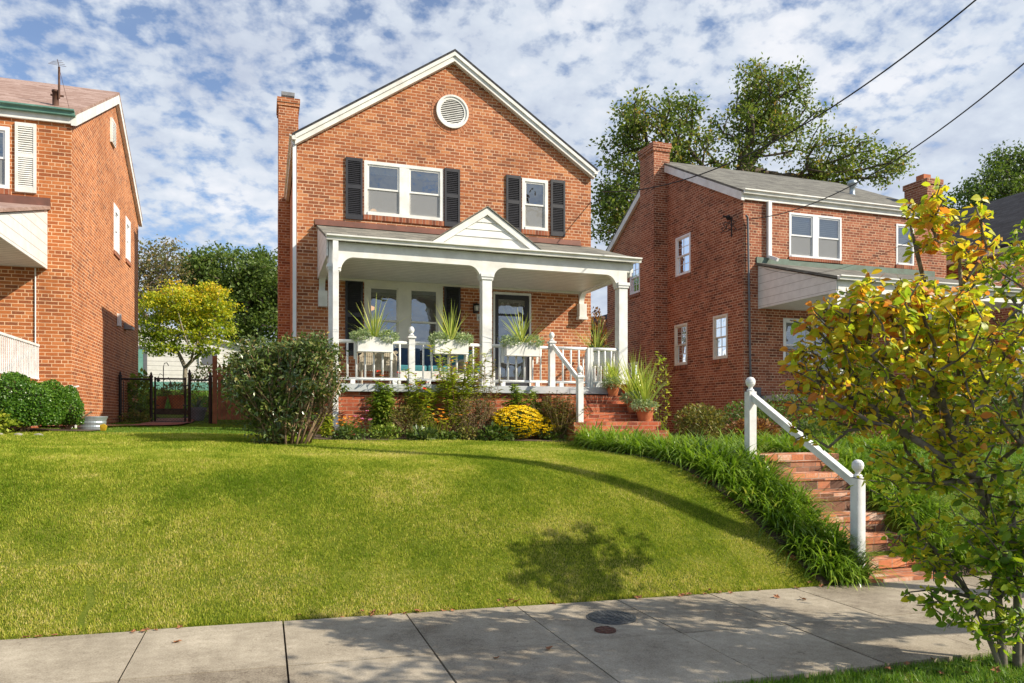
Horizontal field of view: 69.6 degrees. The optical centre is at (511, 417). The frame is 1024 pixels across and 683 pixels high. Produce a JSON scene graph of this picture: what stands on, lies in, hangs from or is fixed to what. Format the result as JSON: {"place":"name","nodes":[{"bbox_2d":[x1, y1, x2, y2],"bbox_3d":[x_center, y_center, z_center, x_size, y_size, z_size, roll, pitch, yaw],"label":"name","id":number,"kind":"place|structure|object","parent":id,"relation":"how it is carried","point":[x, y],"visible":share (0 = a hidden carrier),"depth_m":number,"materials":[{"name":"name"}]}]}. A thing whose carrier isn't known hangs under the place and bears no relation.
{"place":"outdoors","nodes":[
{"label":"outdoors","id":0,"kind":"place"},
{"bbox_2d":[48,418,194,425],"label":"brick path","id":1,"kind":"structure","parent":0,"point":[163,423],"depth_m":17.60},
{"bbox_2d":[138,388,217,411],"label":"back yard grass","id":2,"kind":"structure","parent":0,"point":[205,392],"depth_m":24.42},
{"bbox_2d":[0,573,1023,682],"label":"sidewalk","id":3,"kind":"structure","parent":0,"point":[738,637],"depth_m":5.68,"materials":[{"name":"concrete"}]},
{"bbox_2d":[587,610,635,624],"bbox_3d":[0.884,1.776,6.555,0.437,0.030,0.437,0,0,-19],"label":"manhole cover","id":4,"kind":"object","parent":3,"relation":"on","point":[611,617],"visible":1,"depth_m":6.51,"materials":[{"name":"metal"}]},
{"bbox_2d":[0,395,1023,682],"bbox_3d":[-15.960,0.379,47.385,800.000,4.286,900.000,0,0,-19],"label":"ground","id":5,"kind":"structure","parent":0,"point":[120,587],"depth_m":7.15,"materials":[{"name":"plant"}]},
{"bbox_2d":[0,409,22,433],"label":"hosta clump","id":6,"kind":"object","parent":5,"relation":"on","point":[5,419],"visible":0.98,"depth_m":10.63,"materials":[{"name":"green plant"}]},
{"bbox_2d":[0,371,71,431],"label":"boxwood","id":7,"kind":"object","parent":5,"relation":"on","point":[25,400],"visible":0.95,"depth_m":10.94,"materials":[{"name":"green plant"}]},
{"bbox_2d":[0,428,95,430],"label":"boxwood bed soil","id":8,"kind":"structure","parent":5,"relation":"on","point":[53,429],"depth_m":11.76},
{"bbox_2d":[56,385,91,429],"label":"boxwood","id":9,"kind":"object","parent":8,"relation":"on","point":[75,415],"visible":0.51,"depth_m":12.02,"materials":[{"name":"green plant"}]},
{"bbox_2d":[77,416,107,429],"bbox_3d":[-7.218,0.087,12.658,0.498,0.225,0.348,0,0,-19],"label":"metal tub","id":10,"kind":"object","parent":8,"relation":"on","point":[92,422],"visible":0.72,"depth_m":12.53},
{"bbox_2d":[0,77,142,428],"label":"neighbour house","id":11,"kind":"structure","parent":5,"relation":"on","point":[71,219],"depth_m":13.98,"materials":[{"name":"brick"}]},
{"bbox_2d":[0,126,10,194],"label":"window","id":12,"kind":"structure","parent":11,"relation":"in","point":[4,131],"depth_m":13.43,"materials":[{"name":"white plastic"}]},
{"bbox_2d":[113,203,120,259],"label":"window","id":13,"kind":"structure","parent":11,"relation":"in","point":[116,251],"depth_m":18.05,"materials":[{"name":"white plastic"}]},
{"bbox_2d":[125,216,131,266],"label":"window","id":14,"kind":"structure","parent":11,"relation":"in","point":[128,224],"depth_m":19.64,"materials":[{"name":"white plastic"}]},
{"bbox_2d":[118,410,151,422],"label":"weedy plant","id":15,"kind":"object","parent":5,"relation":"on","point":[137,416],"visible":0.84,"depth_m":18.06,"materials":[{"name":"green plant"}]},
{"bbox_2d":[118,371,152,422],"bbox_3d":[-9.327,-0.425,18.279,0.776,1.450,0.086,0,0,-19],"label":"chain link fence","id":16,"kind":"object","parent":5,"relation":"on","point":[121,393],"visible":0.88,"depth_m":18.25,"materials":[{"name":"black metal"}]},
{"bbox_2d":[127,368,157,418],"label":"climbing plant","id":17,"kind":"object","parent":5,"relation":"on","point":[137,407],"visible":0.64,"depth_m":19.51,"materials":[{"name":"green plant"}]},
{"bbox_2d":[3,418,299,437],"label":"side yard grass","id":18,"kind":"structure","parent":5,"relation":"on","point":[219,428],"depth_m":13.78,"materials":[{"name":"plant"}]},
{"bbox_2d":[138,234,196,324],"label":"thinning tree","id":19,"kind":"object","parent":5,"relation":"on","point":[158,271],"visible":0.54,"depth_m":42.05,"materials":[{"name":"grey plant"}]},
{"bbox_2d":[138,319,246,390],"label":"clapboard house","id":20,"kind":"structure","parent":5,"relation":"on","point":[155,364],"depth_m":32.91,"materials":[{"name":"white plastic"}]},
{"bbox_2d":[138,277,247,388],"bbox_3d":[-11.536,-2.776,26.197,4.050,4.356,2.806,0,0,-19],"label":"maple tree","id":21,"kind":"object","parent":5,"relation":"on","point":[173,302],"visible":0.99,"depth_m":25.90,"materials":[{"name":"yellow plant"}]},
{"bbox_2d":[187,369,211,423],"bbox_3d":[-7.930,-0.465,18.750,0.590,1.530,0.108,0,0,-19],"label":"chain link fence","id":22,"kind":"object","parent":5,"relation":"on","point":[209,415],"visible":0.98,"depth_m":18.76,"materials":[{"name":"black metal"}]},
{"bbox_2d":[154,377,188,421],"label":"chain link gate","id":23,"kind":"structure","parent":22,"relation":"attached to","point":[184,392],"depth_m":18.53,"materials":[{"name":"black metal"}]},
{"bbox_2d":[186,361,217,417],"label":"rose shrub","id":24,"kind":"object","parent":5,"relation":"on","point":[198,377],"visible":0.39,"depth_m":20.40,"materials":[{"name":"green plant"}]},
{"bbox_2d":[170,240,277,352],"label":"broadleaf tree","id":25,"kind":"object","parent":5,"relation":"on","point":[250,281],"visible":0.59,"depth_m":45.10,"materials":[{"name":"green plant"}]},
{"bbox_2d":[212,356,277,423],"bbox_3d":[-6.781,-0.665,19.163,1.860,1.830,0.110,0,0,-19],"label":"picket fence","id":26,"kind":"object","parent":5,"relation":"on","point":[222,412],"visible":0.17,"depth_m":18.88,"materials":[{"name":"brown wood"}]},
{"bbox_2d":[216,328,354,444],"bbox_3d":[-3.323,-0.421,10.837,2.002,1.886,1.552,0,0,-19],"label":"lawn shrub","id":27,"kind":"object","parent":5,"relation":"on","point":[255,392],"visible":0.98,"depth_m":10.61,"materials":[{"name":"green plant"}]},
{"bbox_2d":[0,430,625,454],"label":"lawn grass","id":28,"kind":"structure","parent":5,"relation":"on","point":[24,443],"depth_m":10.41,"materials":[{"name":"plant"}]},
{"bbox_2d":[0,580,821,639],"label":"lawn edge fringe","id":29,"kind":"object","parent":5,"relation":"on","point":[344,612],"visible":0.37,"depth_m":6.55,"materials":[{"name":"green plant"}]},
{"bbox_2d":[312,434,568,440],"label":"flower bed soil","id":30,"kind":"structure","parent":5,"relation":"on","point":[404,437],"depth_m":12.72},
{"bbox_2d":[316,413,335,437],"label":"lime plant","id":31,"kind":"object","parent":30,"relation":"on","point":[327,426],"visible":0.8,"depth_m":12.22,"materials":[{"name":"green plant"}]},
{"bbox_2d":[331,425,369,439],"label":"ground plant","id":32,"kind":"object","parent":30,"relation":"on","point":[357,432],"visible":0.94,"depth_m":12.05,"materials":[{"name":"green plant"}]},
{"bbox_2d":[363,379,395,436],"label":"tall perennial","id":33,"kind":"object","parent":30,"relation":"on","point":[380,406],"visible":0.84,"depth_m":12.62,"materials":[{"name":"green plant"}]},
{"bbox_2d":[369,422,403,438],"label":"ground plant","id":34,"kind":"object","parent":30,"relation":"on","point":[386,429],"visible":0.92,"depth_m":12.32,"materials":[{"name":"green plant"}]},
{"bbox_2d":[384,403,433,436],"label":"brown shrub","id":35,"kind":"object","parent":30,"relation":"on","point":[393,418],"visible":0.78,"depth_m":12.65,"materials":[{"name":"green plant"}]},
{"bbox_2d":[403,424,437,440],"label":"ground plant","id":36,"kind":"object","parent":30,"relation":"on","point":[421,433],"visible":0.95,"depth_m":12.33,"materials":[{"name":"green plant"}]},
{"bbox_2d":[402,368,448,429],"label":"flowering perennial","id":37,"kind":"object","parent":30,"relation":"on","point":[416,398],"visible":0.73,"depth_m":12.96,"materials":[{"name":"green plant"}]},
{"bbox_2d":[425,406,460,436],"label":"orange flowers","id":38,"kind":"object","parent":30,"relation":"on","point":[444,423],"visible":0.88,"depth_m":12.74,"materials":[{"name":"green plant"}]},
{"bbox_2d":[427,345,491,435],"bbox_3d":[-0.934,-0.455,13.110,0.990,1.661,1.121,0,0,22],"label":"flowering perennial","id":39,"kind":"object","parent":30,"relation":"on","point":[449,395],"visible":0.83,"depth_m":13.04,"materials":[{"name":"green plant"}]},
{"bbox_2d":[447,393,498,437],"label":"brown shrub","id":40,"kind":"object","parent":30,"relation":"on","point":[470,418],"visible":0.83,"depth_m":12.95,"materials":[{"name":"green plant"}]},
{"bbox_2d":[470,359,502,436],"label":"seedhead perennial","id":41,"kind":"object","parent":30,"relation":"on","point":[484,392],"visible":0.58,"depth_m":13.31,"materials":[{"name":"green plant"}]},
{"bbox_2d":[476,421,517,440],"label":"ground plant","id":42,"kind":"object","parent":30,"relation":"on","point":[500,436],"visible":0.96,"depth_m":12.78,"materials":[{"name":"green plant"}]},
{"bbox_2d":[499,384,534,432],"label":"tall perennial","id":43,"kind":"object","parent":30,"relation":"on","point":[513,400],"visible":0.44,"depth_m":13.46,"materials":[{"name":"green plant"}]},
{"bbox_2d":[491,405,544,438],"bbox_3d":[0.106,0.084,13.168,1.009,0.635,0.759,0,0,-19],"label":"chrysanthemum","id":44,"kind":"object","parent":30,"relation":"on","point":[533,413],"visible":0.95,"depth_m":12.99,"materials":[{"name":"yellow plant"}]},
{"bbox_2d":[531,416,555,437],"bbox_3d":[0.581,0.179,13.387,0.497,0.420,0.488,0,0,-19],"label":"chrysanthemum","id":45,"kind":"object","parent":30,"relation":"on","point":[543,428],"visible":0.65,"depth_m":13.26,"materials":[{"name":"yellow plant"}]},
{"bbox_2d":[526,390,594,439],"bbox_3d":[0.849,-0.031,13.344,1.055,0.953,1.083,0,0,-43],"label":"twiggy shrub","id":46,"kind":"object","parent":30,"relation":"on","point":[555,413],"visible":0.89,"depth_m":13.34,"materials":[{"name":"brown plant"}]},
{"bbox_2d":[276,49,642,436],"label":"brick house","id":47,"kind":"structure","parent":5,"relation":"on","point":[416,196],"depth_m":15.73,"materials":[{"name":"red"}]},
{"bbox_2d":[354,336,392,359],"bbox_3d":[-2.468,-1.245,13.204,0.699,0.390,0.198,0,0,-19],"label":"window box","id":48,"kind":"object","parent":47,"relation":"attached to","point":[375,344],"visible":0.94,"depth_m":13.13,"materials":[{"name":"white paint"}]},
{"bbox_2d":[342,294,403,336],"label":"spiky plant","id":49,"kind":"object","parent":48,"relation":"in","point":[374,324],"visible":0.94,"depth_m":13.11,"materials":[{"name":"green plant"}]},
{"bbox_2d":[357,351,397,383],"bbox_3d":[-2.579,-0.948,13.985,0.800,0.686,0.606,0,0,-19],"label":"wicker chair","id":50,"kind":"object","parent":47,"relation":"on","point":[369,362],"visible":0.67,"depth_m":13.72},
{"bbox_2d":[363,160,443,225],"bbox_3d":[-2.315,-4.787,15.802,1.740,1.245,0.152,0,0,-19],"label":"window","id":51,"kind":"structure","parent":47,"relation":"in","point":[401,205],"depth_m":15.75,"materials":[{"name":"white paint"}]},
{"bbox_2d":[364,282,442,347],"bbox_3d":[-2.320,-2.010,15.800,1.730,1.730,0.152,0,0,-19],"label":"window","id":52,"kind":"structure","parent":47,"relation":"in","point":[403,292],"depth_m":15.75,"materials":[{"name":"beige paint"}]},
{"bbox_2d":[392,348,479,383],"bbox_3d":[-1.565,-1.035,15.454,1.800,0.860,0.850,0,0,-19],"label":"porch sofa","id":53,"kind":"object","parent":47,"relation":"on","point":[418,363],"visible":0.33,"depth_m":15.42,"materials":[{"name":"white paint"}]},
{"bbox_2d":[430,339,468,361],"bbox_3d":[-1.142,-1.245,13.651,0.720,0.390,0.198,0,0,-19],"label":"window box","id":54,"kind":"object","parent":47,"relation":"attached to","point":[460,348],"visible":0.84,"depth_m":13.58,"materials":[{"name":"white paint"}]},
{"bbox_2d":[434,299,476,339],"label":"spiky plant","id":55,"kind":"object","parent":54,"relation":"in","point":[449,330],"visible":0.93,"depth_m":13.61,"materials":[{"name":"green plant"}]},
{"bbox_2d":[495,294,528,385],"bbox_3d":[0.007,-1.680,16.528,0.805,2.140,0.118,0,0,-19],"label":"storm door","id":56,"kind":"structure","parent":47,"relation":"in","point":[505,297],"depth_m":16.52,"materials":[{"name":"black glass"}]},
{"bbox_2d":[499,299,524,376],"bbox_3d":[-0.034,-1.675,16.650,0.805,2.150,0.061,0,0,-19],"label":"inner door","id":57,"kind":"structure","parent":47,"relation":"in","point":[505,306],"depth_m":16.63,"materials":[{"name":"glass"}]},
{"bbox_2d":[501,342,539,363],"bbox_3d":[0.180,-1.245,14.096,0.750,0.390,0.198,0,0,-19],"label":"window box","id":58,"kind":"object","parent":47,"relation":"attached to","point":[523,350],"visible":0.88,"depth_m":14.03,"materials":[{"name":"white paint"}]},
{"bbox_2d":[496,308,548,342],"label":"spiky plant","id":59,"kind":"object","parent":58,"relation":"in","point":[522,330],"visible":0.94,"depth_m":14.01,"materials":[{"name":"green plant"}]},
{"bbox_2d":[521,178,548,235],"bbox_3d":[0.507,-4.776,16.752,0.665,1.262,0.152,0,0,-19],"label":"window","id":60,"kind":"structure","parent":47,"relation":"in","point":[534,216],"depth_m":16.74,"materials":[{"name":"white paint"}]},
{"bbox_2d":[585,364,606,386],"bbox_3d":[1.744,-0.853,15.107,0.450,0.495,0.180,0,0,-19],"label":"plant stand","id":61,"kind":"object","parent":47,"relation":"on","point":[597,365],"visible":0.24,"depth_m":15.05,"materials":[{"name":"white paint"}]},
{"bbox_2d":[585,351,609,363],"bbox_3d":[1.754,-1.225,15.110,0.470,0.250,0.220,0,0,-19],"label":"white planter","id":62,"kind":"object","parent":61,"relation":"on","point":[595,358],"visible":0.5,"depth_m":15.01,"materials":[{"name":"paint"}]},
{"bbox_2d":[571,314,612,347],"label":"spiky plant","id":63,"kind":"object","parent":62,"relation":"in","point":[595,342],"visible":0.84,"depth_m":15.10,"materials":[{"name":"green plant"}]},
{"bbox_2d":[591,306,606,380],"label":"purple bush","id":64,"kind":"object","parent":5,"relation":"on","point":[595,316],"visible":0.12,"depth_m":34.69,"materials":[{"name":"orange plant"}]},
{"bbox_2d":[541,395,668,441],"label":"porch steps","id":65,"kind":"structure","parent":5,"relation":"on","point":[609,410],"depth_m":13.70,"materials":[{"name":"red brick"}]},
{"bbox_2d":[552,344,584,421],"bbox_3d":[1.045,-0.617,13.832,0.149,1.633,1.198,0,0,-20],"label":"porch handrail","id":66,"kind":"object","parent":65,"relation":"attached to","point":[579,377],"visible":0.94,"depth_m":13.31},
{"bbox_2d":[606,384,619,395],"bbox_3d":[1.982,-0.545,14.480,0.283,0.230,0.283,0,0,-19],"label":"terracotta pot","id":67,"kind":"object","parent":65,"relation":"on","point":[613,391],"visible":0.67,"depth_m":14.39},
{"bbox_2d":[592,355,628,383],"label":"spiky plant","id":68,"kind":"object","parent":67,"relation":"in","point":[610,371],"visible":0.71,"depth_m":14.40,"materials":[{"name":"green plant"}]},
{"bbox_2d":[625,399,635,411],"bbox_3d":[2.315,-0.225,14.023,0.334,0.250,0.334,0,0,-19],"label":"terracotta pot","id":69,"kind":"object","parent":65,"relation":"on","point":[629,408],"visible":0.3,"depth_m":13.93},
{"bbox_2d":[604,347,664,398],"bbox_3d":[2.324,-0.867,13.995,1.351,1.034,1.402,0,0,33],"label":"spiky plant","id":70,"kind":"object","parent":69,"relation":"in","point":[630,382],"visible":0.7,"depth_m":13.90,"materials":[{"name":"green plant"}]},
{"bbox_2d":[635,407,654,420],"bbox_3d":[2.477,-0.065,13.761,0.364,0.260,0.364,0,0,-19],"label":"terracotta pot","id":71,"kind":"object","parent":65,"relation":"on","point":[644,416],"visible":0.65,"depth_m":13.64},
{"bbox_2d":[610,355,674,406],"bbox_3d":[2.427,-0.724,13.823,1.392,1.057,1.349,0,0,38],"label":"spiky plant","id":72,"kind":"object","parent":71,"relation":"in","point":[644,391],"visible":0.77,"depth_m":13.68,"materials":[{"name":"green plant"}]},
{"bbox_2d":[628,398,659,412],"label":"trailing plant","id":73,"kind":"object","parent":71,"relation":"on","point":[636,402],"visible":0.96,"depth_m":13.61,"materials":[{"name":"plant"}]},
{"bbox_2d":[651,351,671,429],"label":"leafy perennial","id":74,"kind":"object","parent":5,"relation":"on","point":[661,360],"visible":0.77,"depth_m":14.38,"materials":[{"name":"green plant"}]},
{"bbox_2d":[580,444,850,583],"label":"lily bed soil","id":75,"kind":"structure","parent":5,"relation":"on","point":[820,578],"depth_m":8.91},
{"bbox_2d":[562,419,907,590],"bbox_3d":[2.586,0.993,10.561,2.109,2.022,6.390,0,0,-33],"label":"lily border","id":76,"kind":"object","parent":75,"relation":"on","point":[790,513],"visible":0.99,"depth_m":9.16,"materials":[{"name":"plant"}]},
{"bbox_2d":[586,52,919,247],"bbox_3d":[13.470,-9.875,40.342,20.745,20.163,5.877,0,0,-19],"label":"oak tree","id":77,"kind":"object","parent":5,"relation":"on","point":[772,117],"visible":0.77,"depth_m":39.14,"materials":[{"name":"green plant"}]},
{"bbox_2d":[716,399,791,438],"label":"garden shrub","id":78,"kind":"object","parent":5,"relation":"on","point":[738,409],"visible":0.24,"depth_m":14.11,"materials":[{"name":"green plant"}]},
{"bbox_2d":[756,387,840,434],"bbox_3d":[5.731,0.025,14.911,1.988,1.300,1.365,0,0,-19],"label":"garden shrub","id":79,"kind":"object","parent":5,"relation":"on","point":[785,407],"visible":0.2,"depth_m":14.77,"materials":[{"name":"green plant"}]},
{"bbox_2d":[744,377,864,564],"bbox_3d":[3.622,0.619,9.297,0.133,2.362,1.966,0,0,-22],"label":"stair handrail","id":80,"kind":"object","parent":5,"relation":"on","point":[752,399],"visible":0.88,"depth_m":8.84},
{"bbox_2d":[606,141,1023,443],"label":"neighbour house","id":81,"kind":"structure","parent":5,"relation":"on","point":[688,301],"depth_m":19.82,"materials":[{"name":"brick"}]},
{"bbox_2d":[629,263,639,298],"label":"window","id":82,"kind":"structure","parent":81,"relation":"in","point":[635,279],"depth_m":23.89,"materials":[{"name":"white plastic"}]},
{"bbox_2d":[673,323,687,369],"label":"window","id":83,"kind":"structure","parent":81,"relation":"in","point":[680,331],"depth_m":21.32,"materials":[{"name":"beige paint"}]},
{"bbox_2d":[675,232,690,280],"bbox_3d":[4.927,-4.612,21.154,0.107,1.235,0.830,0,0,-19],"label":"window","id":84,"kind":"structure","parent":81,"relation":"in","point":[682,243],"depth_m":21.17,"materials":[{"name":"white plastic"}]},
{"bbox_2d":[712,313,727,363],"bbox_3d":[5.508,-2.077,19.429,0.107,1.265,0.690,0,0,-19],"label":"window","id":85,"kind":"structure","parent":81,"relation":"in","point":[720,322],"depth_m":19.46,"materials":[{"name":"beige paint"}]},
{"bbox_2d":[720,215,760,397],"bbox_3d":[5.754,-2.800,18.667,1.083,4.800,0.376,0,0,37],"label":"service mast","id":86,"kind":"object","parent":81,"relation":"attached to","point":[757,390],"visible":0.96,"depth_m":18.46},
{"bbox_2d":[782,318,829,374],"bbox_3d":[7.731,-1.822,19.185,1.740,1.455,0.152,0,0,-19],"label":"window","id":87,"kind":"structure","parent":81,"relation":"in","point":[787,324],"depth_m":19.05,"materials":[{"name":"white plastic"}]},
{"bbox_2d":[788,212,842,264],"bbox_3d":[7.889,-4.658,19.239,1.705,1.245,0.152,0,0,-19],"label":"window","id":88,"kind":"structure","parent":81,"relation":"in","point":[823,245],"depth_m":19.21,"materials":[{"name":"white plastic"}]},
{"bbox_2d":[895,224,914,269],"bbox_3d":[10.725,-4.672,20.194,0.660,1.215,0.152,0,0,-19],"label":"window","id":89,"kind":"structure","parent":81,"relation":"in","point":[901,239],"depth_m":20.17,"materials":[{"name":"white plastic"}]},
{"bbox_2d":[782,416,850,441],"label":"garden shrub","id":90,"kind":"object","parent":5,"relation":"on","point":[813,427],"visible":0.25,"depth_m":13.05,"materials":[{"name":"green plant"}]},
{"bbox_2d":[756,452,945,582],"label":"street steps","id":91,"kind":"structure","parent":5,"relation":"on","point":[837,490],"depth_m":9.62,"materials":[{"name":"brick"}]},
{"bbox_2d":[821,347,889,435],"bbox_3d":[7.370,-0.558,15.768,1.792,2.163,1.409,0,0,-19],"label":"garden shrub","id":92,"kind":"object","parent":5,"relation":"on","point":[872,364],"visible":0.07,"depth_m":15.62,"materials":[{"name":"green plant"}]},
{"bbox_2d":[718,429,998,577],"bbox_3d":[4.809,1.019,10.880,1.809,1.803,4.996,0,0,-19],"label":"lily border","id":93,"kind":"object","parent":5,"relation":"on","point":[916,502],"visible":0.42,"depth_m":9.64,"materials":[{"name":"plant"}]},
{"bbox_2d":[777,175,1023,668],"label":"street tree","id":94,"kind":"object","parent":5,"relation":"on","point":[963,312],"visible":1,"depth_m":5.03,"materials":[{"name":"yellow plant"}]},
{"bbox_2d":[865,484,989,574],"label":"bed soil","id":95,"kind":"structure","parent":5,"relation":"on","point":[967,569],"depth_m":8.96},
{"bbox_2d":[671,402,728,440],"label":"garden shrub","id":96,"kind":"object","parent":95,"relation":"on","point":[697,417],"visible":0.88,"depth_m":13.61,"materials":[{"name":"green plant"}]},
{"bbox_2d":[721,416,782,438],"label":"garden shrub","id":97,"kind":"object","parent":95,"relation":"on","point":[762,425],"visible":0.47,"depth_m":12.89,"materials":[{"name":"orange plant"}]},
{"bbox_2d":[706,424,923,453],"bbox_3d":[5.227,0.429,12.698,4.441,0.709,2.242,0,0,-19],"label":"lily border back","id":98,"kind":"object","parent":95,"relation":"on","point":[882,443],"visible":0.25,"depth_m":12.52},
{"bbox_2d":[887,379,971,444],"bbox_3d":[8.653,-0.068,15.585,2.214,1.586,1.472,0,0,-19],"label":"garden shrub","id":99,"kind":"object","parent":5,"relation":"on","point":[905,420],"visible":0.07,"depth_m":15.39,"materials":[{"name":"green plant"}]},
{"bbox_2d":[904,648,1023,682],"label":"shrub underplanting","id":100,"kind":"object","parent":5,"relation":"on","point":[979,681],"visible":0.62,"depth_m":5.29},
{"bbox_2d":[923,357,1023,446],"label":"garden shrub","id":101,"kind":"object","parent":5,"relation":"on","point":[1005,407],"visible":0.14,"depth_m":15.88,"materials":[{"name":"green plant"}]},
{"bbox_2d":[942,139,1023,209],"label":"tree","id":102,"kind":"object","parent":5,"relation":"on","point":[1006,186],"visible":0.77,"depth_m":53.35,"materials":[{"name":"green plant"}]},
{"bbox_2d":[946,192,1023,394],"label":"black roofed house","id":103,"kind":"structure","parent":5,"relation":"on","point":[1009,214],"depth_m":22.27,"materials":[{"name":"brick"}]},
{"bbox_2d":[985,258,1023,287],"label":"window","id":104,"kind":"structure","parent":103,"relation":"in","point":[995,282],"depth_m":20.91,"materials":[{"name":"white plastic"}]},
{"bbox_3d":[7.931,-3.300,6.998,2.300,11.200,0.320,0,0,-19],"label":"utility pole","id":105,"kind":"object","parent":5,"relation":"on","visible":0},
{"bbox_2d":[602,0,975,191],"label":"overhead wire","id":106,"kind":"object","parent":105,"relation":"attached to","point":[955,16],"visible":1,"depth_m":11.91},
{"bbox_2d":[750,63,1023,218],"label":"overhead wire","id":107,"kind":"object","parent":105,"relation":"attached to","point":[909,150],"visible":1,"depth_m":12.58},
{"bbox_2d":[0,0,1023,347],"label":"sky","id":108,"kind":"structure","parent":0,"point":[199,83],"materials":[{"name":"blue"}]},
{"bbox_2d":[691,437,1023,546],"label":"yard grass","id":109,"kind":"structure","parent":0,"point":[1014,456],"depth_m":11.84,"materials":[{"name":"plant"}]},
{"bbox_2d":[701,649,1023,682],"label":"verge grass","id":110,"kind":"structure","parent":0,"point":[865,678],"depth_m":5.20,"materials":[{"name":"plant"}]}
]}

